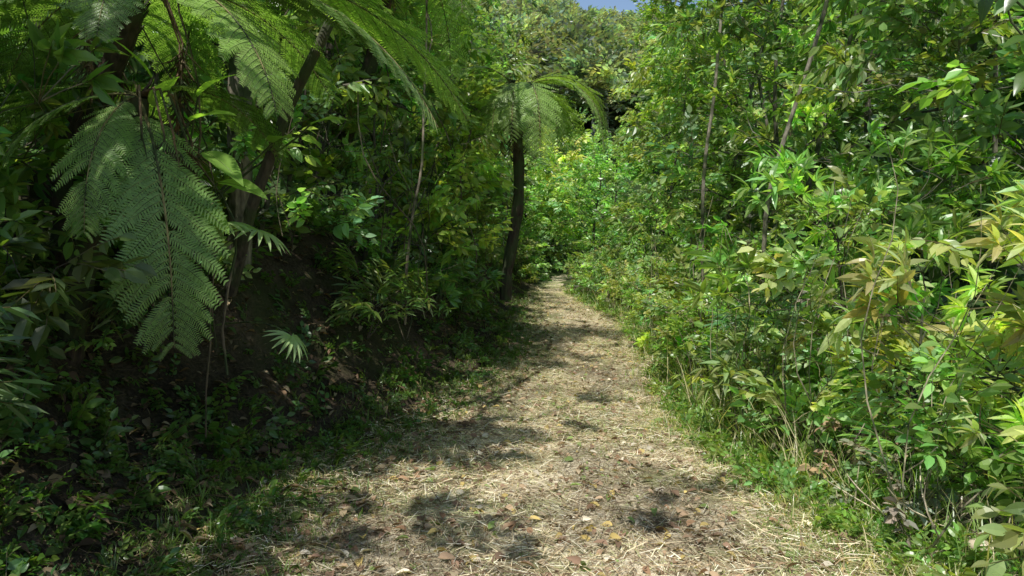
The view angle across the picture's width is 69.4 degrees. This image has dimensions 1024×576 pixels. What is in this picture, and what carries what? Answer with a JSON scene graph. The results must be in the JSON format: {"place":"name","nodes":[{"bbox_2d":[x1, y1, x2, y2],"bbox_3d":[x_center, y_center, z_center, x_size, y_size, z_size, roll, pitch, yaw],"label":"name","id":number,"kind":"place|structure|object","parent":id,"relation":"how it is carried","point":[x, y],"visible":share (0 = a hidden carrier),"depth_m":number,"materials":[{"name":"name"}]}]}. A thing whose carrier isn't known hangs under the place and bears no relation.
{"place":"outdoors","nodes":[
{"label":"outdoors","id":0,"kind":"place"},
{"bbox_2d":[0,11,1023,575],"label":"ground","id":1,"kind":"structure","parent":0,"point":[258,305],"depth_m":5.75,"materials":[{"name":"soil"}]},
{"bbox_2d":[0,306,56,428],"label":"bank shrub","id":2,"kind":"object","parent":1,"relation":"on","point":[7,392],"visible":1,"depth_m":2.91,"materials":[{"name":"green plant"}]},
{"bbox_2d":[0,49,73,202],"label":"shrub","id":3,"kind":"object","parent":1,"relation":"on","point":[37,188],"visible":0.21,"depth_m":5.18,"materials":[{"name":"green plant"}]},
{"bbox_2d":[0,47,112,165],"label":"shrub","id":4,"kind":"object","parent":1,"relation":"on","point":[52,62],"visible":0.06,"depth_m":4.81,"materials":[{"name":"green plant"}]},
{"bbox_2d":[0,17,134,283],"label":"shrub","id":5,"kind":"object","parent":1,"relation":"on","point":[103,85],"visible":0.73,"depth_m":3.91,"materials":[{"name":"green plant"}]},
{"bbox_2d":[0,215,157,363],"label":"bank shrub","id":6,"kind":"object","parent":1,"relation":"on","point":[47,296],"visible":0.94,"depth_m":3.52,"materials":[{"name":"green plant"}]},
{"bbox_2d":[0,187,157,302],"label":"bank shrub","id":7,"kind":"object","parent":1,"relation":"on","point":[67,250],"visible":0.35,"depth_m":4.18,"materials":[{"name":"green plant"}]},
{"bbox_2d":[0,214,168,341],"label":"bank shrub","id":8,"kind":"object","parent":1,"relation":"on","point":[106,304],"visible":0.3,"depth_m":4.37,"materials":[{"name":"green plant"}]},
{"bbox_2d":[4,86,225,238],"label":"shrub","id":9,"kind":"object","parent":1,"relation":"on","point":[43,162],"visible":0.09,"depth_m":4.83,"materials":[{"name":"green plant"}]},
{"bbox_2d":[0,0,254,238],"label":"shrub","id":10,"kind":"object","parent":1,"relation":"on","point":[135,64],"visible":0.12,"depth_m":5.81,"materials":[{"name":"green plant"}]},
{"bbox_2d":[0,76,288,366],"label":"tree fern","id":11,"kind":"object","parent":1,"relation":"on","point":[117,167],"visible":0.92,"depth_m":3.92,"materials":[{"name":"green plant"}]},
{"bbox_2d":[46,235,261,361],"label":"bank shrub","id":12,"kind":"object","parent":1,"relation":"on","point":[105,283],"visible":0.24,"depth_m":5.07,"materials":[{"name":"green plant"}]},
{"bbox_2d":[107,160,275,270],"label":"bank shrub","id":13,"kind":"object","parent":1,"relation":"on","point":[264,212],"visible":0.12,"depth_m":5.58,"materials":[{"name":"green plant"}]},
{"bbox_2d":[57,41,348,299],"bbox_3d":[-1.970,-0.647,4.629,1.721,1.511,1.132,0,4,0],"label":"giant leaf plant","id":14,"kind":"object","parent":1,"relation":"on","point":[225,163],"visible":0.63,"depth_m":4.20,"materials":[{"name":"green plant"}]},
{"bbox_2d":[19,5,409,197],"bbox_3d":[-3.857,-5.245,6.061,5.194,9.225,4.500,-3,5,-37],"label":"broadleaf tree","id":15,"kind":"object","parent":1,"relation":"on","point":[350,48],"visible":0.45,"depth_m":6.48,"materials":[{"name":"green plant"}]},
{"bbox_2d":[64,0,384,260],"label":"shrub","id":16,"kind":"object","parent":1,"relation":"on","point":[356,215],"visible":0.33,"depth_m":6.26,"materials":[{"name":"green plant"}]},
{"bbox_2d":[159,222,290,321],"bbox_3d":[-1.864,-0.059,4.767,0.586,0.714,1.451,-3,4,-34],"label":"fan palm","id":17,"kind":"object","parent":1,"relation":"on","point":[239,226],"visible":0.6,"depth_m":4.29,"materials":[{"name":"green plant"}]},
{"bbox_2d":[0,0,471,276],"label":"tree fern","id":18,"kind":"object","parent":1,"relation":"on","point":[127,20],"visible":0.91,"depth_m":4.52,"materials":[{"name":"green plant"}]},
{"bbox_2d":[227,0,254,265],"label":"forest tree","id":19,"kind":"object","parent":1,"relation":"on","point":[237,200],"visible":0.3,"depth_m":5.87,"materials":[{"name":"brown plant"}]},
{"bbox_2d":[0,203,515,575],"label":"bank herbs","id":20,"kind":"object","parent":1,"relation":"on","point":[44,426],"visible":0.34,"depth_m":4.21,"materials":[{"name":"green plant"}]},
{"bbox_2d":[0,212,536,575],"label":"bank weeds","id":21,"kind":"object","parent":1,"relation":"on","point":[243,520],"visible":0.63,"depth_m":4.43,"materials":[{"name":"green plant"}]},
{"bbox_2d":[193,163,346,236],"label":"bank shrub","id":22,"kind":"object","parent":1,"relation":"on","point":[314,191],"visible":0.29,"depth_m":6.49,"materials":[{"name":"green plant"}]},
{"bbox_2d":[22,0,527,437],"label":"hanging vines","id":23,"kind":"object","parent":1,"relation":"on","point":[230,213],"visible":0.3,"depth_m":5.95,"materials":[{"name":"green plant"}]},
{"bbox_2d":[158,0,391,244],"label":"shrub","id":24,"kind":"object","parent":1,"relation":"on","point":[325,170],"visible":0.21,"depth_m":6.98,"materials":[{"name":"green plant"}]},
{"bbox_2d":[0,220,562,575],"bbox_3d":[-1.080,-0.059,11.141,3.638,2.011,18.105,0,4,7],"label":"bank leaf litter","id":25,"kind":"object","parent":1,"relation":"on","point":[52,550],"visible":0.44,"depth_m":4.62,"materials":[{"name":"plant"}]},
{"bbox_2d":[2,284,563,575],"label":"bank grass","id":26,"kind":"structure","parent":1,"relation":"on","point":[203,494],"depth_m":4.45,"materials":[{"name":"green plant"}]},
{"bbox_2d":[224,0,344,296],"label":"leaning tree","id":27,"kind":"object","parent":1,"relation":"on","point":[268,161],"visible":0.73,"depth_m":5.10,"materials":[{"name":"brown plant"}]},
{"bbox_2d":[193,0,421,229],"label":"shrub","id":28,"kind":"object","parent":1,"relation":"on","point":[409,5],"visible":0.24,"depth_m":7.70,"materials":[{"name":"green plant"}]},
{"bbox_2d":[157,0,458,180],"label":"broadleaf tree","id":29,"kind":"object","parent":1,"relation":"on","point":[430,95],"visible":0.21,"depth_m":8.56,"materials":[{"name":"green plant"}]},
{"bbox_2d":[152,0,465,215],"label":"broadleaf tree","id":30,"kind":"object","parent":1,"relation":"on","point":[330,46],"visible":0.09,"depth_m":10.73,"materials":[{"name":"green plant"}]},
{"bbox_2d":[268,192,396,261],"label":"bank shrub","id":31,"kind":"object","parent":1,"relation":"on","point":[366,220],"visible":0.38,"depth_m":7.58,"materials":[{"name":"green plant"}]},
{"bbox_2d":[271,34,442,261],"bbox_3d":[-1.837,-1.640,8.518,2.138,2.932,1.851,0,4,0],"label":"shrub","id":32,"kind":"object","parent":1,"relation":"on","point":[349,169],"visible":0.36,"depth_m":8.42,"materials":[{"name":"green plant"}]},
{"bbox_2d":[326,241,435,338],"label":"bank shrub","id":33,"kind":"object","parent":1,"relation":"on","point":[357,303],"visible":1,"depth_m":7.05,"materials":[{"name":"green plant"}]},
{"bbox_2d":[269,0,501,190],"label":"broadleaf tree","id":34,"kind":"object","parent":1,"relation":"on","point":[474,54],"visible":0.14,"depth_m":12.05,"materials":[{"name":"green plant"}]},
{"bbox_2d":[314,55,512,269],"bbox_3d":[-1.210,-1.295,8.788,2.381,2.697,2.395,3,5,42],"label":"shrub","id":35,"kind":"object","parent":1,"relation":"on","point":[434,202],"visible":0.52,"depth_m":8.82,"materials":[{"name":"green plant"}]},
{"bbox_2d":[289,0,539,229],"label":"broadleaf tree","id":36,"kind":"object","parent":1,"relation":"on","point":[369,62],"visible":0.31,"depth_m":8.75,"materials":[{"name":"green plant"}]},
{"bbox_2d":[354,236,476,312],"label":"bank shrub","id":37,"kind":"object","parent":1,"relation":"on","point":[435,279],"visible":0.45,"depth_m":8.19,"materials":[{"name":"green plant"}]},
{"bbox_2d":[354,71,488,246],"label":"shrub","id":38,"kind":"object","parent":1,"relation":"on","point":[474,86],"visible":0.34,"depth_m":10.71,"materials":[{"name":"green plant"}]},
{"bbox_2d":[329,0,516,170],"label":"broadleaf tree","id":39,"kind":"object","parent":1,"relation":"on","point":[473,25],"visible":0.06,"depth_m":17.61,"materials":[{"name":"green plant"}]},
{"bbox_2d":[332,94,516,268],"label":"shrub","id":40,"kind":"object","parent":1,"relation":"on","point":[437,221],"visible":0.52,"depth_m":9.75,"materials":[{"name":"green plant"}]},
{"bbox_2d":[330,71,520,279],"bbox_3d":[-1.093,-1.424,10.310,2.456,2.985,2.444,2,4,29],"label":"shrub","id":41,"kind":"object","parent":1,"relation":"on","point":[486,89],"visible":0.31,"depth_m":10.33,"materials":[{"name":"green plant"}]},
{"bbox_2d":[396,256,503,328],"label":"bank shrub","id":42,"kind":"object","parent":1,"relation":"on","point":[452,292],"visible":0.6,"depth_m":9.00,"materials":[{"name":"green plant"}]},
{"bbox_2d":[433,0,537,191],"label":"broadleaf tree","id":43,"kind":"object","parent":1,"relation":"on","point":[511,34],"visible":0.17,"depth_m":23.32,"materials":[{"name":"green plant"}]},
{"bbox_2d":[452,30,548,128],"bbox_3d":[-0.434,-3.429,17.954,2.395,5.444,5.599,0,4,7],"label":"overhanging tree","id":44,"kind":"object","parent":1,"relation":"on","point":[521,71],"visible":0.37,"depth_m":17.60,"materials":[{"name":"green plant"}]},
{"bbox_2d":[428,64,608,299],"bbox_3d":[0.129,-1.481,11.067,2.550,3.343,2.536,0,4,0],"label":"tree fern","id":45,"kind":"object","parent":1,"relation":"on","point":[523,117],"visible":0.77,"depth_m":10.65,"materials":[{"name":"green plant"}]},
{"bbox_2d":[499,155,557,237],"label":"broadleaf tree","id":46,"kind":"object","parent":1,"relation":"on","point":[539,164],"visible":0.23,"depth_m":28.74,"materials":[{"name":"green plant"}]},
{"bbox_2d":[500,125,591,229],"bbox_3d":[1.556,-4.782,32.740,4.012,5.405,5.101,2,4,31],"label":"broadleaf tree","id":47,"kind":"object","parent":1,"relation":"on","point":[569,156],"visible":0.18,"depth_m":32.26,"materials":[{"name":"green plant"}]},
{"bbox_2d":[523,159,587,269],"bbox_3d":[1.639,-2.880,29.711,2.924,4.628,3.119,-2,4,-30],"label":"broadleaf tree","id":48,"kind":"object","parent":1,"relation":"on","point":[568,226],"visible":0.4,"depth_m":29.55,"materials":[{"name":"green plant"}]},
{"bbox_2d":[537,137,625,262],"bbox_3d":[3.123,-3.723,32.683,4.130,5.955,3.771,0,4,0],"label":"broadleaf tree","id":49,"kind":"object","parent":1,"relation":"on","point":[592,147],"visible":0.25,"depth_m":32.26,"materials":[{"name":"green plant"}]},
{"bbox_2d":[536,145,641,280],"bbox_3d":[2.964,-2.567,27.221,3.930,5.291,4.198,2,4,29],"label":"broadleaf tree","id":50,"kind":"object","parent":1,"relation":"on","point":[574,211],"visible":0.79,"depth_m":26.86,"materials":[{"name":"green plant"}]},
{"bbox_2d":[626,190,734,280],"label":"shrub","id":51,"kind":"object","parent":1,"relation":"on","point":[674,216],"visible":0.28,"depth_m":15.78,"materials":[{"name":"green plant"}]},
{"bbox_2d":[647,246,739,366],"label":"roadside shrub","id":52,"kind":"object","parent":1,"relation":"on","point":[668,289],"visible":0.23,"depth_m":9.22,"materials":[{"name":"green plant"}]},
{"bbox_2d":[596,3,792,241],"bbox_3d":[5.610,-3.346,21.771,6.196,9.728,4.219,-1,4,-12],"label":"broadleaf tree","id":53,"kind":"object","parent":1,"relation":"on","point":[627,149],"visible":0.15,"depth_m":21.77,"materials":[{"name":"green plant"}]},
{"bbox_2d":[641,271,749,384],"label":"roadside shrub","id":54,"kind":"object","parent":1,"relation":"on","point":[665,299],"visible":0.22,"depth_m":8.18,"materials":[{"name":"green plant"}]},
{"bbox_2d":[634,279,763,392],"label":"roadside shrub","id":55,"kind":"object","parent":1,"relation":"on","point":[676,349],"visible":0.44,"depth_m":7.97,"materials":[{"name":"green plant"}]},
{"bbox_2d":[622,1,777,299],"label":"broadleaf tree","id":56,"kind":"object","parent":1,"relation":"on","point":[646,98],"visible":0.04,"depth_m":27.38,"materials":[{"name":"green plant"}]},
{"bbox_2d":[613,0,794,273],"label":"broadleaf tree","id":57,"kind":"object","parent":1,"relation":"on","point":[631,65],"visible":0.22,"depth_m":18.05,"materials":[{"name":"green plant"}]},
{"bbox_2d":[612,0,799,240],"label":"broadleaf tree","id":58,"kind":"object","parent":1,"relation":"on","point":[644,6],"visible":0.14,"depth_m":19.03,"materials":[{"name":"green plant"}]},
{"bbox_2d":[701,5,723,281],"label":"pale tree","id":59,"kind":"object","parent":1,"relation":"on","point":[708,139],"visible":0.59,"depth_m":10.63,"materials":[{"name":"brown plant"}]},
{"bbox_2d":[612,0,829,240],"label":"broadleaf tree","id":60,"kind":"object","parent":1,"relation":"on","point":[723,112],"visible":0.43,"depth_m":16.37,"materials":[{"name":"green plant"}]},
{"bbox_2d":[458,0,991,171],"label":"distant forest","id":61,"kind":"object","parent":1,"relation":"on","point":[589,47],"visible":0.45,"depth_m":59.58,"materials":[{"name":"green plant"}]},
{"bbox_2d":[614,0,838,247],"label":"broadleaf tree","id":62,"kind":"object","parent":1,"relation":"on","point":[632,132],"visible":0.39,"depth_m":15.06,"materials":[{"name":"green plant"}]},
{"bbox_2d":[662,302,831,411],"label":"roadside shrub","id":63,"kind":"object","parent":1,"relation":"on","point":[698,323],"visible":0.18,"depth_m":7.41,"materials":[{"name":"green plant"}]},
{"bbox_2d":[636,0,873,247],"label":"broadleaf tree","id":64,"kind":"object","parent":1,"relation":"on","point":[755,19],"visible":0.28,"depth_m":13.72,"materials":[{"name":"green plant"}]},
{"bbox_2d":[666,282,855,412],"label":"roadside shrub","id":65,"kind":"object","parent":1,"relation":"on","point":[725,321],"visible":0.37,"depth_m":6.96,"materials":[{"name":"green plant"}]},
{"bbox_2d":[670,338,867,433],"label":"roadside shrub","id":66,"kind":"object","parent":1,"relation":"on","point":[687,379],"visible":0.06,"depth_m":6.63,"materials":[{"name":"green plant"}]},
{"bbox_2d":[636,0,935,300],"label":"broadleaf tree","id":67,"kind":"object","parent":1,"relation":"on","point":[692,131],"visible":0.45,"depth_m":11.18,"materials":[{"name":"green plant"}]},
{"bbox_2d":[688,311,883,447],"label":"roadside shrub","id":68,"kind":"object","parent":1,"relation":"on","point":[734,342],"visible":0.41,"depth_m":5.89,"materials":[{"name":"green plant"}]},
{"bbox_2d":[564,288,1022,575],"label":"verge weeds","id":69,"kind":"object","parent":1,"relation":"on","point":[948,544],"visible":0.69,"depth_m":4.52,"materials":[{"name":"green plant"}]},
{"bbox_2d":[679,181,908,351],"bbox_3d":[3.538,0.043,9.594,2.210,3.170,2.908,-3,5,-36],"label":"shrub","id":70,"kind":"object","parent":1,"relation":"on","point":[716,230],"visible":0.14,"depth_m":9.72,"materials":[{"name":"green plant"}]},
{"bbox_2d":[761,0,828,364],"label":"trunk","id":71,"kind":"object","parent":1,"relation":"on","point":[784,138],"visible":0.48,"depth_m":8.42,"materials":[{"name":"brown plant"}]},
{"bbox_2d":[706,156,891,346],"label":"shrub","id":72,"kind":"object","parent":1,"relation":"on","point":[738,218],"visible":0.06,"depth_m":9.98,"materials":[{"name":"green plant"}]},
{"bbox_2d":[578,282,1023,575],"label":"tall grass","id":73,"kind":"structure","parent":1,"relation":"on","point":[796,440],"depth_m":4.70,"materials":[{"name":"green plant"}]},
{"bbox_2d":[709,204,892,411],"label":"shrub","id":74,"kind":"object","parent":1,"relation":"on","point":[795,221],"visible":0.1,"depth_m":7.57,"materials":[{"name":"green plant"}]},
{"bbox_2d":[715,330,898,466],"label":"roadside shrub","id":75,"kind":"object","parent":1,"relation":"on","point":[794,404],"visible":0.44,"depth_m":5.33,"materials":[{"name":"green plant"}]},
{"bbox_2d":[634,130,1023,557],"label":"dry stems","id":76,"kind":"object","parent":1,"relation":"on","point":[923,490],"visible":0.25,"depth_m":4.32,"materials":[{"name":"brown plant"}]},
{"bbox_2d":[704,0,957,300],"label":"broadleaf tree","id":77,"kind":"object","parent":1,"relation":"on","point":[838,144],"visible":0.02,"depth_m":19.33,"materials":[{"name":"green plant"}]},
{"bbox_2d":[650,0,1023,304],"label":"broadleaf tree","id":78,"kind":"object","parent":1,"relation":"on","point":[817,110],"visible":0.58,"depth_m":9.86,"materials":[{"name":"green plant"}]},
{"bbox_2d":[709,166,984,446],"bbox_3d":[2.928,0.288,6.578,2.350,2.705,1.795,-3,5,-41],"label":"shrub","id":79,"kind":"object","parent":1,"relation":"on","point":[872,200],"visible":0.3,"depth_m":5.84,"materials":[{"name":"green plant"}]},
{"bbox_2d":[681,116,1023,455],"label":"shrub","id":80,"kind":"object","parent":1,"relation":"on","point":[926,222],"visible":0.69,"depth_m":5.87,"materials":[{"name":"green plant"}]},
{"bbox_2d":[693,0,1018,336],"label":"broadleaf tree","id":81,"kind":"object","parent":1,"relation":"on","point":[856,112],"visible":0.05,"depth_m":17.35,"materials":[{"name":"green plant"}]},
{"bbox_2d":[722,326,1003,496],"bbox_3d":[2.327,0.875,5.119,1.284,1.225,1.472,-2,4,-25],"label":"roadside shrub","id":82,"kind":"object","parent":1,"relation":"on","point":[832,408],"visible":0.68,"depth_m":4.84,"materials":[{"name":"green plant"}]},
{"bbox_2d":[707,0,1023,388],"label":"broadleaf tree","id":83,"kind":"object","parent":1,"relation":"on","point":[988,51],"visible":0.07,"depth_m":13.63,"materials":[{"name":"green plant"}]},
{"bbox_2d":[797,402,960,488],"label":"dead shrub","id":84,"kind":"object","parent":1,"relation":"on","point":[836,424],"visible":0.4,"depth_m":4.57,"materials":[{"name":"brown plant"}]},
{"bbox_2d":[737,190,1023,507],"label":"shrub","id":85,"kind":"object","parent":1,"relation":"on","point":[800,265],"visible":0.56,"depth_m":5.35,"materials":[{"name":"green plant"}]},
{"bbox_2d":[744,1,1023,397],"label":"broadleaf tree","id":86,"kind":"object","parent":1,"relation":"on","point":[918,116],"visible":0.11,"depth_m":10.39,"materials":[{"name":"green plant"}]},
{"bbox_2d":[756,138,1023,421],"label":"shrub","id":87,"kind":"object","parent":1,"relation":"on","point":[910,197],"visible":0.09,"depth_m":6.94,"materials":[{"name":"green plant"}]},
{"bbox_2d":[826,417,959,546],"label":"dead shrub","id":88,"kind":"object","parent":1,"relation":"on","point":[891,517],"visible":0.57,"depth_m":4.07,"materials":[{"name":"brown plant"}]},
{"bbox_2d":[783,2,1023,270],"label":"broadleaf tree","id":89,"kind":"object","parent":1,"relation":"on","point":[901,72],"visible":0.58,"depth_m":7.32,"materials":[{"name":"green plant"}]},
{"bbox_2d":[787,0,1023,469],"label":"broadleaf tree","id":90,"kind":"object","parent":1,"relation":"on","point":[875,16],"visible":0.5,"depth_m":8.12,"materials":[{"name":"green plant"}]},
{"bbox_2d":[817,179,1023,483],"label":"shrub","id":91,"kind":"object","parent":1,"relation":"on","point":[1012,336],"visible":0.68,"depth_m":4.25,"materials":[{"name":"green plant"}]},
{"bbox_2d":[834,382,1023,510],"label":"roadside shrub","id":92,"kind":"object","parent":1,"relation":"on","point":[950,465],"visible":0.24,"depth_m":4.43,"materials":[{"name":"green plant"}]},
{"bbox_2d":[845,325,1023,528],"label":"roadside shrub","id":93,"kind":"object","parent":1,"relation":"on","point":[969,371],"visible":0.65,"depth_m":4.09,"materials":[{"name":"green plant"}]},
{"bbox_2d":[877,0,1023,234],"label":"broadleaf tree","id":94,"kind":"object","parent":1,"relation":"on","point":[989,117],"visible":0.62,"depth_m":6.38,"materials":[{"name":"green plant"}]},
{"bbox_2d":[931,394,1023,522],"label":"roadside shrub","id":95,"kind":"object","parent":1,"relation":"on","point":[1012,431],"visible":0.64,"depth_m":3.84,"materials":[{"name":"green plant"}]},
{"bbox_2d":[938,69,1023,405],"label":"broadleaf tree","id":96,"kind":"object","parent":1,"relation":"on","point":[1020,131],"visible":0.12,"depth_m":9.09,"materials":[{"name":"green plant"}]},
{"bbox_2d":[952,281,1023,528],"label":"shrub","id":97,"kind":"object","parent":1,"relation":"on","point":[970,477],"visible":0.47,"depth_m":3.91,"materials":[{"name":"green plant"}]},
{"bbox_2d":[959,455,1023,575],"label":"roadside shrub","id":98,"kind":"object","parent":1,"relation":"on","point":[1008,535],"visible":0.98,"depth_m":3.16,"materials":[{"name":"green plant"}]},
{"bbox_2d":[974,0,1023,95],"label":"broad leaf tree","id":99,"kind":"object","parent":1,"relation":"on","point":[984,7],"visible":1,"depth_m":4.19,"materials":[{"name":"green plant"}]},
{"bbox_2d":[150,265,948,575],"bbox_3d":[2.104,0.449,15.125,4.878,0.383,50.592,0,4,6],"label":"dirt path","id":100,"kind":"structure","parent":0,"point":[562,277],"depth_m":4.43,"materials":[{"name":"beige plant"}]},
{"bbox_2d":[154,296,939,575],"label":"fallen leaves","id":101,"kind":"object","parent":100,"relation":"on","point":[496,556],"visible":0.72,"depth_m":4.51,"materials":[{"name":"brown plant"}]},
{"bbox_2d":[223,322,939,575],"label":"path twigs","id":102,"kind":"object","parent":100,"relation":"on","point":[501,571],"visible":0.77,"depth_m":4.38,"materials":[{"name":"brown wood"}]},
{"bbox_2d":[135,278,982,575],"bbox_3d":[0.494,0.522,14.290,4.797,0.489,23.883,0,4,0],"label":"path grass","id":103,"kind":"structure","parent":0,"point":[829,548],"depth_m":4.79,"materials":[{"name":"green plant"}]},
{"bbox_2d":[557,286,1018,575],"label":"verge grass","id":104,"kind":"structure","parent":0,"point":[792,513],"depth_m":4.52,"materials":[{"name":"green plant"}]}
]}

